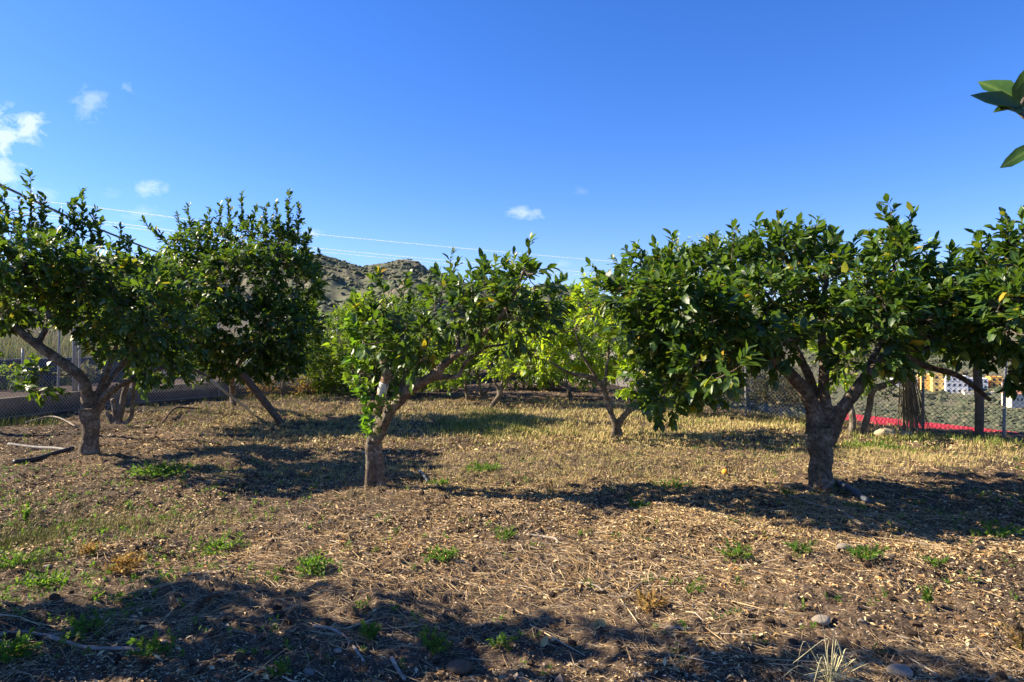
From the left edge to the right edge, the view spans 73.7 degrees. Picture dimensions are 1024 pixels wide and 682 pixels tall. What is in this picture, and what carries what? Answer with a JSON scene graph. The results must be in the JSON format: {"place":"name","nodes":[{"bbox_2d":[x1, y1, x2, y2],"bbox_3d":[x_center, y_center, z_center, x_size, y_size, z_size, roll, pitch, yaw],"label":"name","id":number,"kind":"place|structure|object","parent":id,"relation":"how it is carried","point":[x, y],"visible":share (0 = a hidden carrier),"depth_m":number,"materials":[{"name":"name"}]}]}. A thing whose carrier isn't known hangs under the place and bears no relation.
{"place":"outdoors","nodes":[
{"label":"outdoors","id":0,"kind":"place"},
{"bbox_2d":[0,370,403,397],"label":"terrace soil","id":1,"kind":"structure","parent":0,"point":[94,385],"depth_m":15.30,"materials":[{"name":"soil"}]},
{"bbox_2d":[47,359,104,381],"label":"shrub","id":2,"kind":"object","parent":1,"relation":"on","point":[85,371],"visible":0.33,"depth_m":15.62,"materials":[{"name":"green plant"}]},
{"bbox_2d":[9,210,590,272],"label":"power line","id":3,"kind":"object","parent":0,"point":[298,246],"visible":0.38,"depth_m":100.32,"materials":[{"name":"silver metal"}]},
{"bbox_2d":[6,197,635,263],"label":"power line","id":4,"kind":"object","parent":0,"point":[312,233],"visible":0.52,"depth_m":99.54,"materials":[{"name":"silver metal"}]},
{"bbox_2d":[15,214,768,289],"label":"power line","id":5,"kind":"object","parent":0,"point":[321,251],"visible":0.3,"depth_m":102.11,"materials":[{"name":"silver metal"}]},
{"bbox_2d":[0,256,1023,681],"bbox_3d":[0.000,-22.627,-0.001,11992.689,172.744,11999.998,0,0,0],"label":"ground","id":6,"kind":"structure","parent":0,"point":[594,654],"depth_m":4.41,"materials":[{"name":"soil"}]},
{"bbox_2d":[0,358,32,383],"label":"shrub","id":7,"kind":"object","parent":6,"relation":"on","point":[2,368],"visible":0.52,"depth_m":13.93,"materials":[{"name":"green plant"}]},
{"bbox_2d":[0,626,46,663],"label":"weed","id":8,"kind":"object","parent":6,"relation":"on","point":[18,643],"visible":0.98,"depth_m":3.01,"materials":[{"name":"green plant"}]},
{"bbox_2d":[0,546,46,568],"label":"weed","id":9,"kind":"object","parent":6,"relation":"on","point":[9,562],"visible":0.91,"depth_m":4.33,"materials":[{"name":"green plant"}]},
{"bbox_2d":[19,502,32,523],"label":"weed","id":10,"kind":"object","parent":6,"relation":"on","point":[26,512],"visible":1,"depth_m":5.53,"materials":[{"name":"green plant"}]},
{"bbox_2d":[0,629,78,636],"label":"stick","id":11,"kind":"object","parent":6,"relation":"on","point":[36,634],"visible":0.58,"depth_m":3.25,"materials":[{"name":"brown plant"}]},
{"bbox_2d":[7,442,72,451],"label":"stick","id":12,"kind":"object","parent":6,"relation":"on","point":[35,447],"visible":0.78,"depth_m":9.26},
{"bbox_2d":[12,446,74,464],"bbox_3d":[-5.722,1.402,8.355,0.097,0.091,0.931,0,0,4],"label":"stick","id":13,"kind":"object","parent":6,"relation":"on","point":[36,458],"visible":0.94,"depth_m":8.25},
{"bbox_2d":[14,565,77,591],"bbox_3d":[-2.656,1.362,3.919,0.316,0.112,0.279,0,0,0],"label":"weed","id":14,"kind":"object","parent":6,"relation":"on","point":[54,578],"visible":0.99,"depth_m":3.92,"materials":[{"name":"green plant"}]},
{"bbox_2d":[25,416,76,426],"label":"stick","id":15,"kind":"object","parent":6,"relation":"on","point":[54,417],"visible":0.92,"depth_m":11.47,"materials":[{"name":"wood"}]},
{"bbox_2d":[0,184,162,390],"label":"steel rail","id":16,"kind":"object","parent":6,"relation":"on","point":[75,385],"visible":0.27,"depth_m":13.96,"materials":[{"name":"metal"}]},
{"bbox_2d":[77,538,100,554],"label":"weed","id":17,"kind":"object","parent":6,"relation":"on","point":[88,548],"visible":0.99,"depth_m":4.43,"materials":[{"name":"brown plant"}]},
{"bbox_2d":[68,609,116,631],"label":"weed","id":18,"kind":"object","parent":6,"relation":"on","point":[87,622],"visible":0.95,"depth_m":3.29,"materials":[{"name":"green plant"}]},
{"bbox_2d":[46,634,139,651],"bbox_3d":[-1.910,1.379,3.098,0.483,0.049,0.042,0,0,11],"label":"stick","id":19,"kind":"object","parent":6,"relation":"on","point":[82,646],"visible":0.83,"depth_m":3.07,"materials":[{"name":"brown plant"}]},
{"bbox_2d":[0,168,225,454],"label":"orange tree","id":20,"kind":"object","parent":6,"relation":"on","point":[61,287],"visible":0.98,"depth_m":7.88,"materials":[{"name":"green plant"}]},
{"bbox_2d":[101,547,146,575],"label":"weed","id":21,"kind":"object","parent":6,"relation":"on","point":[122,564],"visible":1,"depth_m":4.04,"materials":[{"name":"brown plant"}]},
{"bbox_2d":[82,245,193,424],"bbox_3d":[-6.317,-0.099,11.431,1.918,3.251,2.550,0,0,-22],"label":"orange tree","id":22,"kind":"object","parent":6,"relation":"on","point":[116,415],"visible":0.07,"depth_m":11.56,"materials":[{"name":"green plant"}]},
{"bbox_2d":[124,630,174,657],"bbox_3d":[-1.617,1.353,3.018,0.191,0.095,0.192,0,0,23],"label":"weed","id":23,"kind":"object","parent":6,"relation":"on","point":[152,645],"visible":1,"depth_m":3.03,"materials":[{"name":"green plant"}]},
{"bbox_2d":[123,459,200,478],"bbox_3d":[-3.714,1.349,7.189,0.722,0.151,0.725,0,0,0],"label":"weed","id":24,"kind":"object","parent":6,"relation":"on","point":[150,471],"visible":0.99,"depth_m":7.15,"materials":[{"name":"green plant"}]},
{"bbox_2d":[160,407,201,424],"bbox_3d":[-6.447,1.385,13.129,0.332,0.168,2.530,0,0,-9],"label":"stick","id":25,"kind":"object","parent":6,"relation":"on","point":[168,414],"visible":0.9,"depth_m":13.19,"materials":[{"name":"wood"}]},
{"bbox_2d":[0,354,374,385],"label":"retaining wall","id":26,"kind":"structure","parent":6,"relation":"on","point":[45,360],"depth_m":15.99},
{"bbox_2d":[0,348,393,391],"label":"bank grass","id":27,"kind":"structure","parent":6,"relation":"on","point":[64,380],"depth_m":15.73,"materials":[{"name":"plant"}]},
{"bbox_2d":[190,592,222,636],"bbox_3d":[-1.576,1.375,3.459,0.085,0.058,0.493,0,0,-7],"label":"stick","id":28,"kind":"object","parent":6,"relation":"on","point":[206,598],"visible":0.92,"depth_m":3.53,"materials":[{"name":"wood"}]},
{"bbox_2d":[0,326,427,358],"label":"slope grass","id":29,"kind":"structure","parent":6,"relation":"on","point":[9,344],"depth_m":18.32,"materials":[{"name":"green plant"}]},
{"bbox_2d":[189,529,249,553],"bbox_3d":[-2.094,1.442,4.889,0.421,0.125,0.414,0,0,0],"label":"weed","id":30,"kind":"object","parent":6,"relation":"on","point":[222,543],"visible":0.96,"depth_m":4.87,"materials":[{"name":"green plant"}]},
{"bbox_2d":[194,640,244,674],"bbox_3d":[-1.315,1.415,3.053,0.048,0.031,0.314,0,0,16],"label":"stick","id":31,"kind":"object","parent":6,"relation":"on","point":[215,658],"visible":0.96,"depth_m":3.06,"materials":[{"name":"wood"}]},
{"bbox_2d":[209,379,253,414],"bbox_3d":[-4.928,1.023,12.100,0.044,0.824,2.220,0,0,-4],"label":"prop pole","id":32,"kind":"object","parent":6,"relation":"on","point":[230,395],"visible":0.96,"depth_m":11.90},
{"bbox_2d":[0,374,466,423],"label":"wall","id":33,"kind":"structure","parent":6,"relation":"on","point":[183,388],"depth_m":15.32,"materials":[{"name":"concrete"}]},
{"bbox_2d":[0,306,467,418],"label":"chain link fence","id":34,"kind":"object","parent":33,"relation":"on","point":[58,367],"visible":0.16,"depth_m":13.68,"materials":[{"name":"metal"}]},
{"bbox_2d":[140,188,329,405],"bbox_3d":[-5.251,-0.684,12.685,4.318,4.274,3.260,0,0,32],"label":"orange tree","id":35,"kind":"object","parent":6,"relation":"on","point":[269,355],"visible":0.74,"depth_m":11.83,"materials":[{"name":"green plant"}]},
{"bbox_2d":[243,380,282,397],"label":"shrub","id":36,"kind":"object","parent":6,"relation":"on","point":[267,389],"visible":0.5,"depth_m":17.31,"materials":[{"name":"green plant"}]},
{"bbox_2d":[239,371,286,424],"bbox_3d":[-4.281,1.049,11.809,0.823,1.067,0.126,0,0,-17],"label":"timber prop","id":37,"kind":"object","parent":6,"relation":"on","point":[261,397],"visible":0.83,"depth_m":11.77,"materials":[{"name":"wood"}]},
{"bbox_2d":[265,655,295,676],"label":"weed","id":38,"kind":"object","parent":6,"relation":"on","point":[281,669],"visible":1,"depth_m":2.92,"materials":[{"name":"green plant"}]},
{"bbox_2d":[248,311,342,397],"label":"orange tree","id":39,"kind":"object","parent":6,"relation":"on","point":[314,358],"visible":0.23,"depth_m":17.13,"materials":[{"name":"green plant"}]},
{"bbox_2d":[288,372,317,394],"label":"shrub","id":40,"kind":"object","parent":6,"relation":"on","point":[304,384],"visible":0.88,"depth_m":17.75,"materials":[{"name":"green plant"}]},
{"bbox_2d":[293,549,330,574],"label":"weed","id":41,"kind":"object","parent":6,"relation":"on","point":[312,561],"visible":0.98,"depth_m":4.22,"materials":[{"name":"green plant"}]},
{"bbox_2d":[312,624,364,662],"bbox_3d":[-0.801,1.423,3.242,0.082,0.033,0.476,0,0,-44],"label":"stick","id":42,"kind":"object","parent":6,"relation":"on","point":[316,626],"visible":0.94,"depth_m":3.33,"materials":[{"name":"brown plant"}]},
{"bbox_2d":[297,287,437,397],"bbox_3d":[-3.760,0.063,18.517,4.013,3.100,2.920,0,0,0],"label":"orange tree","id":43,"kind":"object","parent":6,"relation":"on","point":[328,377],"visible":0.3,"depth_m":17.96,"materials":[{"name":"green plant"}]},
{"bbox_2d":[359,619,381,640],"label":"weed","id":44,"kind":"object","parent":6,"relation":"on","point":[369,634],"visible":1,"depth_m":3.31,"materials":[{"name":"green plant"}]},
{"bbox_2d":[390,656,405,680],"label":"stick","id":45,"kind":"object","parent":6,"relation":"on","point":[396,666],"visible":0.99,"depth_m":3.02,"materials":[{"name":"wood"}]},
{"bbox_2d":[371,334,428,386],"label":"orange tree","id":46,"kind":"object","parent":6,"relation":"on","point":[400,368],"visible":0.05,"depth_m":20.33,"materials":[{"name":"green plant"}]},
{"bbox_2d":[414,625,453,654],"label":"weed","id":47,"kind":"object","parent":6,"relation":"on","point":[437,643],"visible":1,"depth_m":3.10,"materials":[{"name":"green plant"}]},
{"bbox_2d":[428,478,448,485],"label":"weed","id":48,"kind":"object","parent":6,"relation":"on","point":[442,481],"visible":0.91,"depth_m":6.79,"materials":[{"name":"green plant"}]},
{"bbox_2d":[421,545,459,561],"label":"weed","id":49,"kind":"object","parent":6,"relation":"on","point":[447,553],"visible":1,"depth_m":4.44,"materials":[{"name":"green plant"}]},
{"bbox_2d":[418,337,474,389],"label":"orange tree","id":50,"kind":"object","parent":6,"relation":"on","point":[449,366],"visible":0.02,"depth_m":20.28,"materials":[{"name":"green plant"}]},
{"bbox_2d":[321,232,579,487],"bbox_3d":[-0.622,0.216,6.411,2.772,2.624,1.724,0,0,25],"label":"orange tree","id":51,"kind":"object","parent":6,"relation":"on","point":[502,285],"visible":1,"depth_m":6.38,"materials":[{"name":"green plant"}]},
{"bbox_2d":[446,659,472,674],"bbox_3d":[-0.232,1.438,3.007,0.118,0.062,0.097,0,0,0],"label":"stone","id":52,"kind":"object","parent":6,"relation":"on","point":[460,667],"visible":0.98,"depth_m":2.98,"materials":[{"name":"stone"}]},
{"bbox_2d":[406,311,513,401],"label":"orange tree","id":53,"kind":"object","parent":6,"relation":"on","point":[455,366],"visible":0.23,"depth_m":16.33,"materials":[{"name":"green plant"}]},
{"bbox_2d":[461,460,502,471],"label":"weed","id":54,"kind":"object","parent":6,"relation":"on","point":[483,468],"visible":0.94,"depth_m":7.80,"materials":[{"name":"green plant"}]},
{"bbox_2d":[486,631,518,650],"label":"weed","id":55,"kind":"object","parent":6,"relation":"on","point":[499,639],"visible":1,"depth_m":3.26,"materials":[{"name":"green plant"}]},
{"bbox_2d":[489,525,517,541],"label":"weed","id":56,"kind":"object","parent":6,"relation":"on","point":[505,532],"visible":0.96,"depth_m":4.96,"materials":[{"name":"green plant"}]},
{"bbox_2d":[0,402,1023,681],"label":"mulch chips","id":57,"kind":"object","parent":6,"relation":"on","point":[512,560],"visible":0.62,"depth_m":4.77,"materials":[{"name":"wood"}]},
{"bbox_2d":[0,427,1023,681],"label":"soil clods","id":58,"kind":"object","parent":6,"relation":"on","point":[946,633],"visible":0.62,"depth_m":3.52,"materials":[{"name":"soil"}]},
{"bbox_2d":[0,404,1023,674],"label":"seedling cover","id":59,"kind":"object","parent":6,"relation":"on","point":[182,604],"visible":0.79,"depth_m":4.37,"materials":[{"name":"green plant"}]},
{"bbox_2d":[0,390,1023,577],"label":"grass","id":60,"kind":"structure","parent":6,"relation":"on","point":[464,427],"depth_m":9.72,"materials":[{"name":"plant"}]},
{"bbox_2d":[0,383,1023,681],"bbox_3d":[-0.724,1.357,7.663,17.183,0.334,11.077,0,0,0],"label":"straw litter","id":61,"kind":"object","parent":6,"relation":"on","point":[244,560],"visible":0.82,"depth_m":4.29,"materials":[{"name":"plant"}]},
{"bbox_2d":[9,253,1023,431],"bbox_3d":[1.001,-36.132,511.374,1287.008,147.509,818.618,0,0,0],"label":"hill scrub","id":62,"kind":"object","parent":6,"relation":"on","point":[339,279],"visible":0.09,"depth_m":373.06,"materials":[{"name":"plant"}]},
{"bbox_2d":[491,332,551,389],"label":"orange tree","id":63,"kind":"object","parent":6,"relation":"on","point":[519,377],"visible":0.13,"depth_m":20.14,"materials":[{"name":"green plant"}]},
{"bbox_2d":[473,283,570,407],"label":"orange tree","id":64,"kind":"object","parent":6,"relation":"on","point":[553,373],"visible":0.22,"depth_m":14.85,"materials":[{"name":"green plant"}]},
{"bbox_2d":[526,533,558,544],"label":"stick","id":65,"kind":"object","parent":6,"relation":"on","point":[555,538],"visible":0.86,"depth_m":4.97,"materials":[{"name":"wood"}]},
{"bbox_2d":[540,636,547,646],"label":"fallen leaf","id":66,"kind":"object","parent":6,"relation":"on","point":[544,641],"visible":1,"depth_m":3.29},
{"bbox_2d":[508,371,591,390],"bbox_3d":[0.981,1.410,20.579,2.996,1.817,1.835,0,0,0],"label":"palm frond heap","id":67,"kind":"object","parent":6,"relation":"on","point":[535,387],"visible":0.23,"depth_m":20.35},
{"bbox_2d":[520,318,604,399],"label":"orange tree","id":68,"kind":"object","parent":6,"relation":"on","point":[585,346],"visible":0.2,"depth_m":16.85,"materials":[{"name":"green plant"}]},
{"bbox_2d":[512,267,674,436],"bbox_3d":[1.229,0.264,9.693,2.457,2.560,2.362,0,0,0],"label":"orange tree","id":69,"kind":"object","parent":6,"relation":"on","point":[620,363],"visible":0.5,"depth_m":9.74,"materials":[{"name":"green plant"}]},
{"bbox_2d":[567,322,623,391],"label":"orange tree","id":70,"kind":"object","parent":6,"relation":"on","point":[605,353],"visible":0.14,"depth_m":19.52,"materials":[{"name":"green plant"}]},
{"bbox_2d":[563,350,638,387],"bbox_3d":[3.041,0.878,23.500,0.037,1.344,4.042,0,0,-39],"label":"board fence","id":71,"kind":"object","parent":6,"relation":"on","point":[610,380],"visible":0.01,"depth_m":22.89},
{"bbox_2d":[626,498,651,508],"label":"weed","id":72,"kind":"object","parent":6,"relation":"on","point":[631,503],"visible":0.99,"depth_m":5.95,"materials":[{"name":"green plant"}]},
{"bbox_2d":[634,589,668,614],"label":"weed","id":73,"kind":"object","parent":6,"relation":"on","point":[646,600],"visible":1,"depth_m":3.72,"materials":[{"name":"beige plant"}]},
{"bbox_2d":[647,477,699,490],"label":"weed","id":74,"kind":"object","parent":6,"relation":"on","point":[675,484],"visible":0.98,"depth_m":6.66,"materials":[{"name":"green plant"}]},
{"bbox_2d":[684,580,707,593],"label":"weed","id":75,"kind":"object","parent":6,"relation":"on","point":[698,588],"visible":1,"depth_m":3.87,"materials":[{"name":"green plant"}]},
{"bbox_2d":[646,225,768,413],"bbox_3d":[3.545,-0.218,12.442,2.259,3.733,4.028,0,0,13],"label":"orange tree","id":76,"kind":"object","parent":6,"relation":"on","point":[696,333],"visible":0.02,"depth_m":11.84,"materials":[{"name":"green plant"}]},
{"bbox_2d":[714,538,752,558],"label":"weed","id":77,"kind":"object","parent":6,"relation":"on","point":[739,548],"visible":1,"depth_m":4.48,"materials":[{"name":"green plant"}]},
{"bbox_2d":[721,366,774,413],"bbox_3d":[4.599,0.906,13.181,1.170,1.261,0.909,0,0,0],"label":"shrub","id":78,"kind":"object","parent":6,"relation":"on","point":[740,396],"visible":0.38,"depth_m":13.09,"materials":[{"name":"green plant"}]},
{"bbox_2d":[748,364,799,416],"bbox_3d":[5.029,0.899,12.853,1.145,1.124,0.970,0,0,0],"label":"shrub","id":79,"kind":"object","parent":6,"relation":"on","point":[775,394],"visible":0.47,"depth_m":12.80,"materials":[{"name":"green plant"}]},
{"bbox_2d":[581,193,1009,489],"bbox_3d":[2.703,0.081,6.350,4.137,2.927,2.970,0,0,0],"label":"orange tree","id":80,"kind":"object","parent":6,"relation":"on","point":[672,350],"visible":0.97,"depth_m":5.92,"materials":[{"name":"green plant"}]},
{"bbox_2d":[773,368,817,416],"bbox_3d":[5.303,0.984,12.647,0.971,1.007,0.952,0,0,27],"label":"shrub","id":81,"kind":"object","parent":6,"relation":"on","point":[792,389],"visible":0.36,"depth_m":12.61,"materials":[{"name":"green plant"}]},
{"bbox_2d":[781,538,816,551],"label":"weed","id":82,"kind":"object","parent":6,"relation":"on","point":[794,545],"visible":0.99,"depth_m":4.57,"materials":[{"name":"green plant"}]},
{"bbox_2d":[593,324,1023,441],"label":"chain link fence","id":83,"kind":"object","parent":6,"relation":"on","point":[1003,414],"visible":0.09,"depth_m":10.90,"materials":[{"name":"metal"}]},
{"bbox_2d":[811,614,830,625],"bbox_3d":[1.551,1.399,3.422,0.091,0.048,0.073,0,0,0],"label":"stone","id":84,"kind":"object","parent":6,"relation":"on","point":[817,619],"visible":0.91,"depth_m":3.40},
{"bbox_2d":[788,494,862,525],"bbox_3d":[2.555,1.370,5.588,0.068,0.076,0.823,0,0,-19],"label":"stick","id":85,"kind":"object","parent":6,"relation":"on","point":[824,506],"visible":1,"depth_m":5.60,"materials":[{"name":"wood"}]},
{"bbox_2d":[784,612,869,681],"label":"grass clump","id":86,"kind":"object","parent":6,"relation":"on","point":[832,673],"visible":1,"depth_m":2.81,"materials":[{"name":"plant"}]},
{"bbox_2d":[836,543,850,549],"bbox_3d":[2.220,1.378,4.567,0.097,0.048,0.068,0,0,0],"label":"stone","id":87,"kind":"object","parent":6,"relation":"on","point":[841,546],"visible":0.81,"depth_m":4.55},
{"bbox_2d":[835,480,870,503],"bbox_3d":[3.063,1.352,6.123,0.070,0.103,0.532,0,0,-2],"label":"stick","id":88,"kind":"object","parent":6,"relation":"on","point":[856,492],"visible":1,"depth_m":6.10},
{"bbox_2d":[845,543,891,560],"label":"weed","id":89,"kind":"object","parent":6,"relation":"on","point":[859,549],"visible":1,"depth_m":4.38,"materials":[{"name":"green plant"}]},
{"bbox_2d":[784,219,959,436],"bbox_3d":[5.606,-0.186,10.296,2.644,3.404,2.650,0,0,0],"label":"orange tree","id":90,"kind":"object","parent":6,"relation":"on","point":[850,377],"visible":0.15,"depth_m":10.42,"materials":[{"name":"green plant"}]},
{"bbox_2d":[843,439,900,448],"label":"weed","id":91,"kind":"object","parent":6,"relation":"on","point":[881,443],"visible":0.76,"depth_m":9.42,"materials":[{"name":"green plant"}]},
{"bbox_2d":[872,427,895,436],"bbox_3d":[5.683,1.406,10.431,0.330,0.177,0.250,0,0,0],"label":"stone","id":92,"kind":"object","parent":6,"relation":"on","point":[881,431],"visible":0.66,"depth_m":10.35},
{"bbox_2d":[874,376,900,427],"bbox_3d":[5.966,0.942,11.076,0.433,1.129,0.492,0,0,-36],"label":"shrub","id":93,"kind":"object","parent":6,"relation":"on","point":[887,397],"visible":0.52,"depth_m":11.03,"materials":[{"name":"green plant"}]},
{"bbox_2d":[886,663,912,677],"bbox_3d":[1.660,1.415,2.922,0.101,0.058,0.085,0,0,0],"label":"stone","id":94,"kind":"object","parent":6,"relation":"on","point":[901,669],"visible":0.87,"depth_m":2.90,"materials":[{"name":"stone"}]},
{"bbox_2d":[805,414,1017,432],"bbox_3d":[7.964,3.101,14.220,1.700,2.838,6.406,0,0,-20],"label":"barrier","id":95,"kind":"structure","parent":6,"relation":"on","point":[888,420],"depth_m":14.62,"materials":[{"name":"plastic"}]},
{"bbox_2d":[898,369,931,433],"bbox_3d":[6.155,0.930,10.491,0.430,1.053,0.325,0,0,0],"label":"reed bundle","id":96,"kind":"object","parent":6,"relation":"on","point":[911,413],"visible":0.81,"depth_m":10.40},
{"bbox_2d":[917,374,929,389],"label":"house","id":97,"kind":"structure","parent":6,"relation":"on","point":[927,382],"depth_m":396.42,"materials":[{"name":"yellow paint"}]},
{"bbox_2d":[921,584,933,602],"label":"weed","id":98,"kind":"object","parent":6,"relation":"on","point":[926,592],"visible":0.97,"depth_m":3.75,"materials":[{"name":"green plant"}]},
{"bbox_2d":[916,554,948,567],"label":"weed","id":99,"kind":"object","parent":6,"relation":"on","point":[934,561],"visible":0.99,"depth_m":4.32,"materials":[{"name":"green plant"}]},
{"bbox_2d":[928,373,946,391],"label":"house","id":100,"kind":"structure","parent":6,"relation":"on","point":[937,382],"depth_m":390.62,"materials":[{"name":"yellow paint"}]},
{"bbox_2d":[944,375,967,392],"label":"house","id":101,"kind":"structure","parent":6,"relation":"on","point":[960,383],"depth_m":385.39,"materials":[{"name":"white paint"}]},
{"bbox_2d":[927,204,1023,408],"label":"orange tree","id":102,"kind":"object","parent":6,"relation":"on","point":[1004,287],"visible":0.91,"depth_m":5.73,"materials":[{"name":"green plant"}]},
{"bbox_2d":[973,338,983,437],"bbox_3d":[6.998,0.724,10.242,0.151,1.654,0.129,0,0,0],"label":"timber post","id":103,"kind":"object","parent":6,"relation":"on","point":[979,413],"visible":0.47,"depth_m":10.19,"materials":[{"name":"wood"}]},
{"bbox_2d":[985,376,1002,387],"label":"house","id":104,"kind":"structure","parent":6,"relation":"on","point":[992,385],"depth_m":386.65,"materials":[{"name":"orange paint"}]},
{"bbox_2d":[969,519,1023,537],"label":"weed","id":105,"kind":"object","parent":6,"relation":"on","point":[1005,532],"visible":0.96,"depth_m":5.04,"materials":[{"name":"green plant"}]},
{"bbox_2d":[970,70,1023,167],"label":"orange tree","id":106,"kind":"object","parent":6,"relation":"on","point":[1003,95],"visible":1,"depth_m":1.30,"materials":[{"name":"green plant"}]},
{"bbox_2d":[994,610,1023,650],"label":"weed","id":107,"kind":"object","parent":6,"relation":"on","point":[1013,637],"visible":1,"depth_m":3.28,"materials":[{"name":"beige plant"}]},
{"bbox_2d":[1001,392,1023,407],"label":"house","id":108,"kind":"structure","parent":6,"relation":"on","point":[1011,403],"depth_m":340.32,"materials":[{"name":"beige paint"}]},
{"bbox_2d":[0,390,1023,561],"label":"dry grass","id":109,"kind":"structure","parent":0,"point":[629,429],"depth_m":9.51,"materials":[{"name":"plant"}]},
{"bbox_2d":[0,0,1023,309],"label":"sky","id":110,"kind":"structure","parent":0,"point":[592,128],"materials":[{"name":"blue"}]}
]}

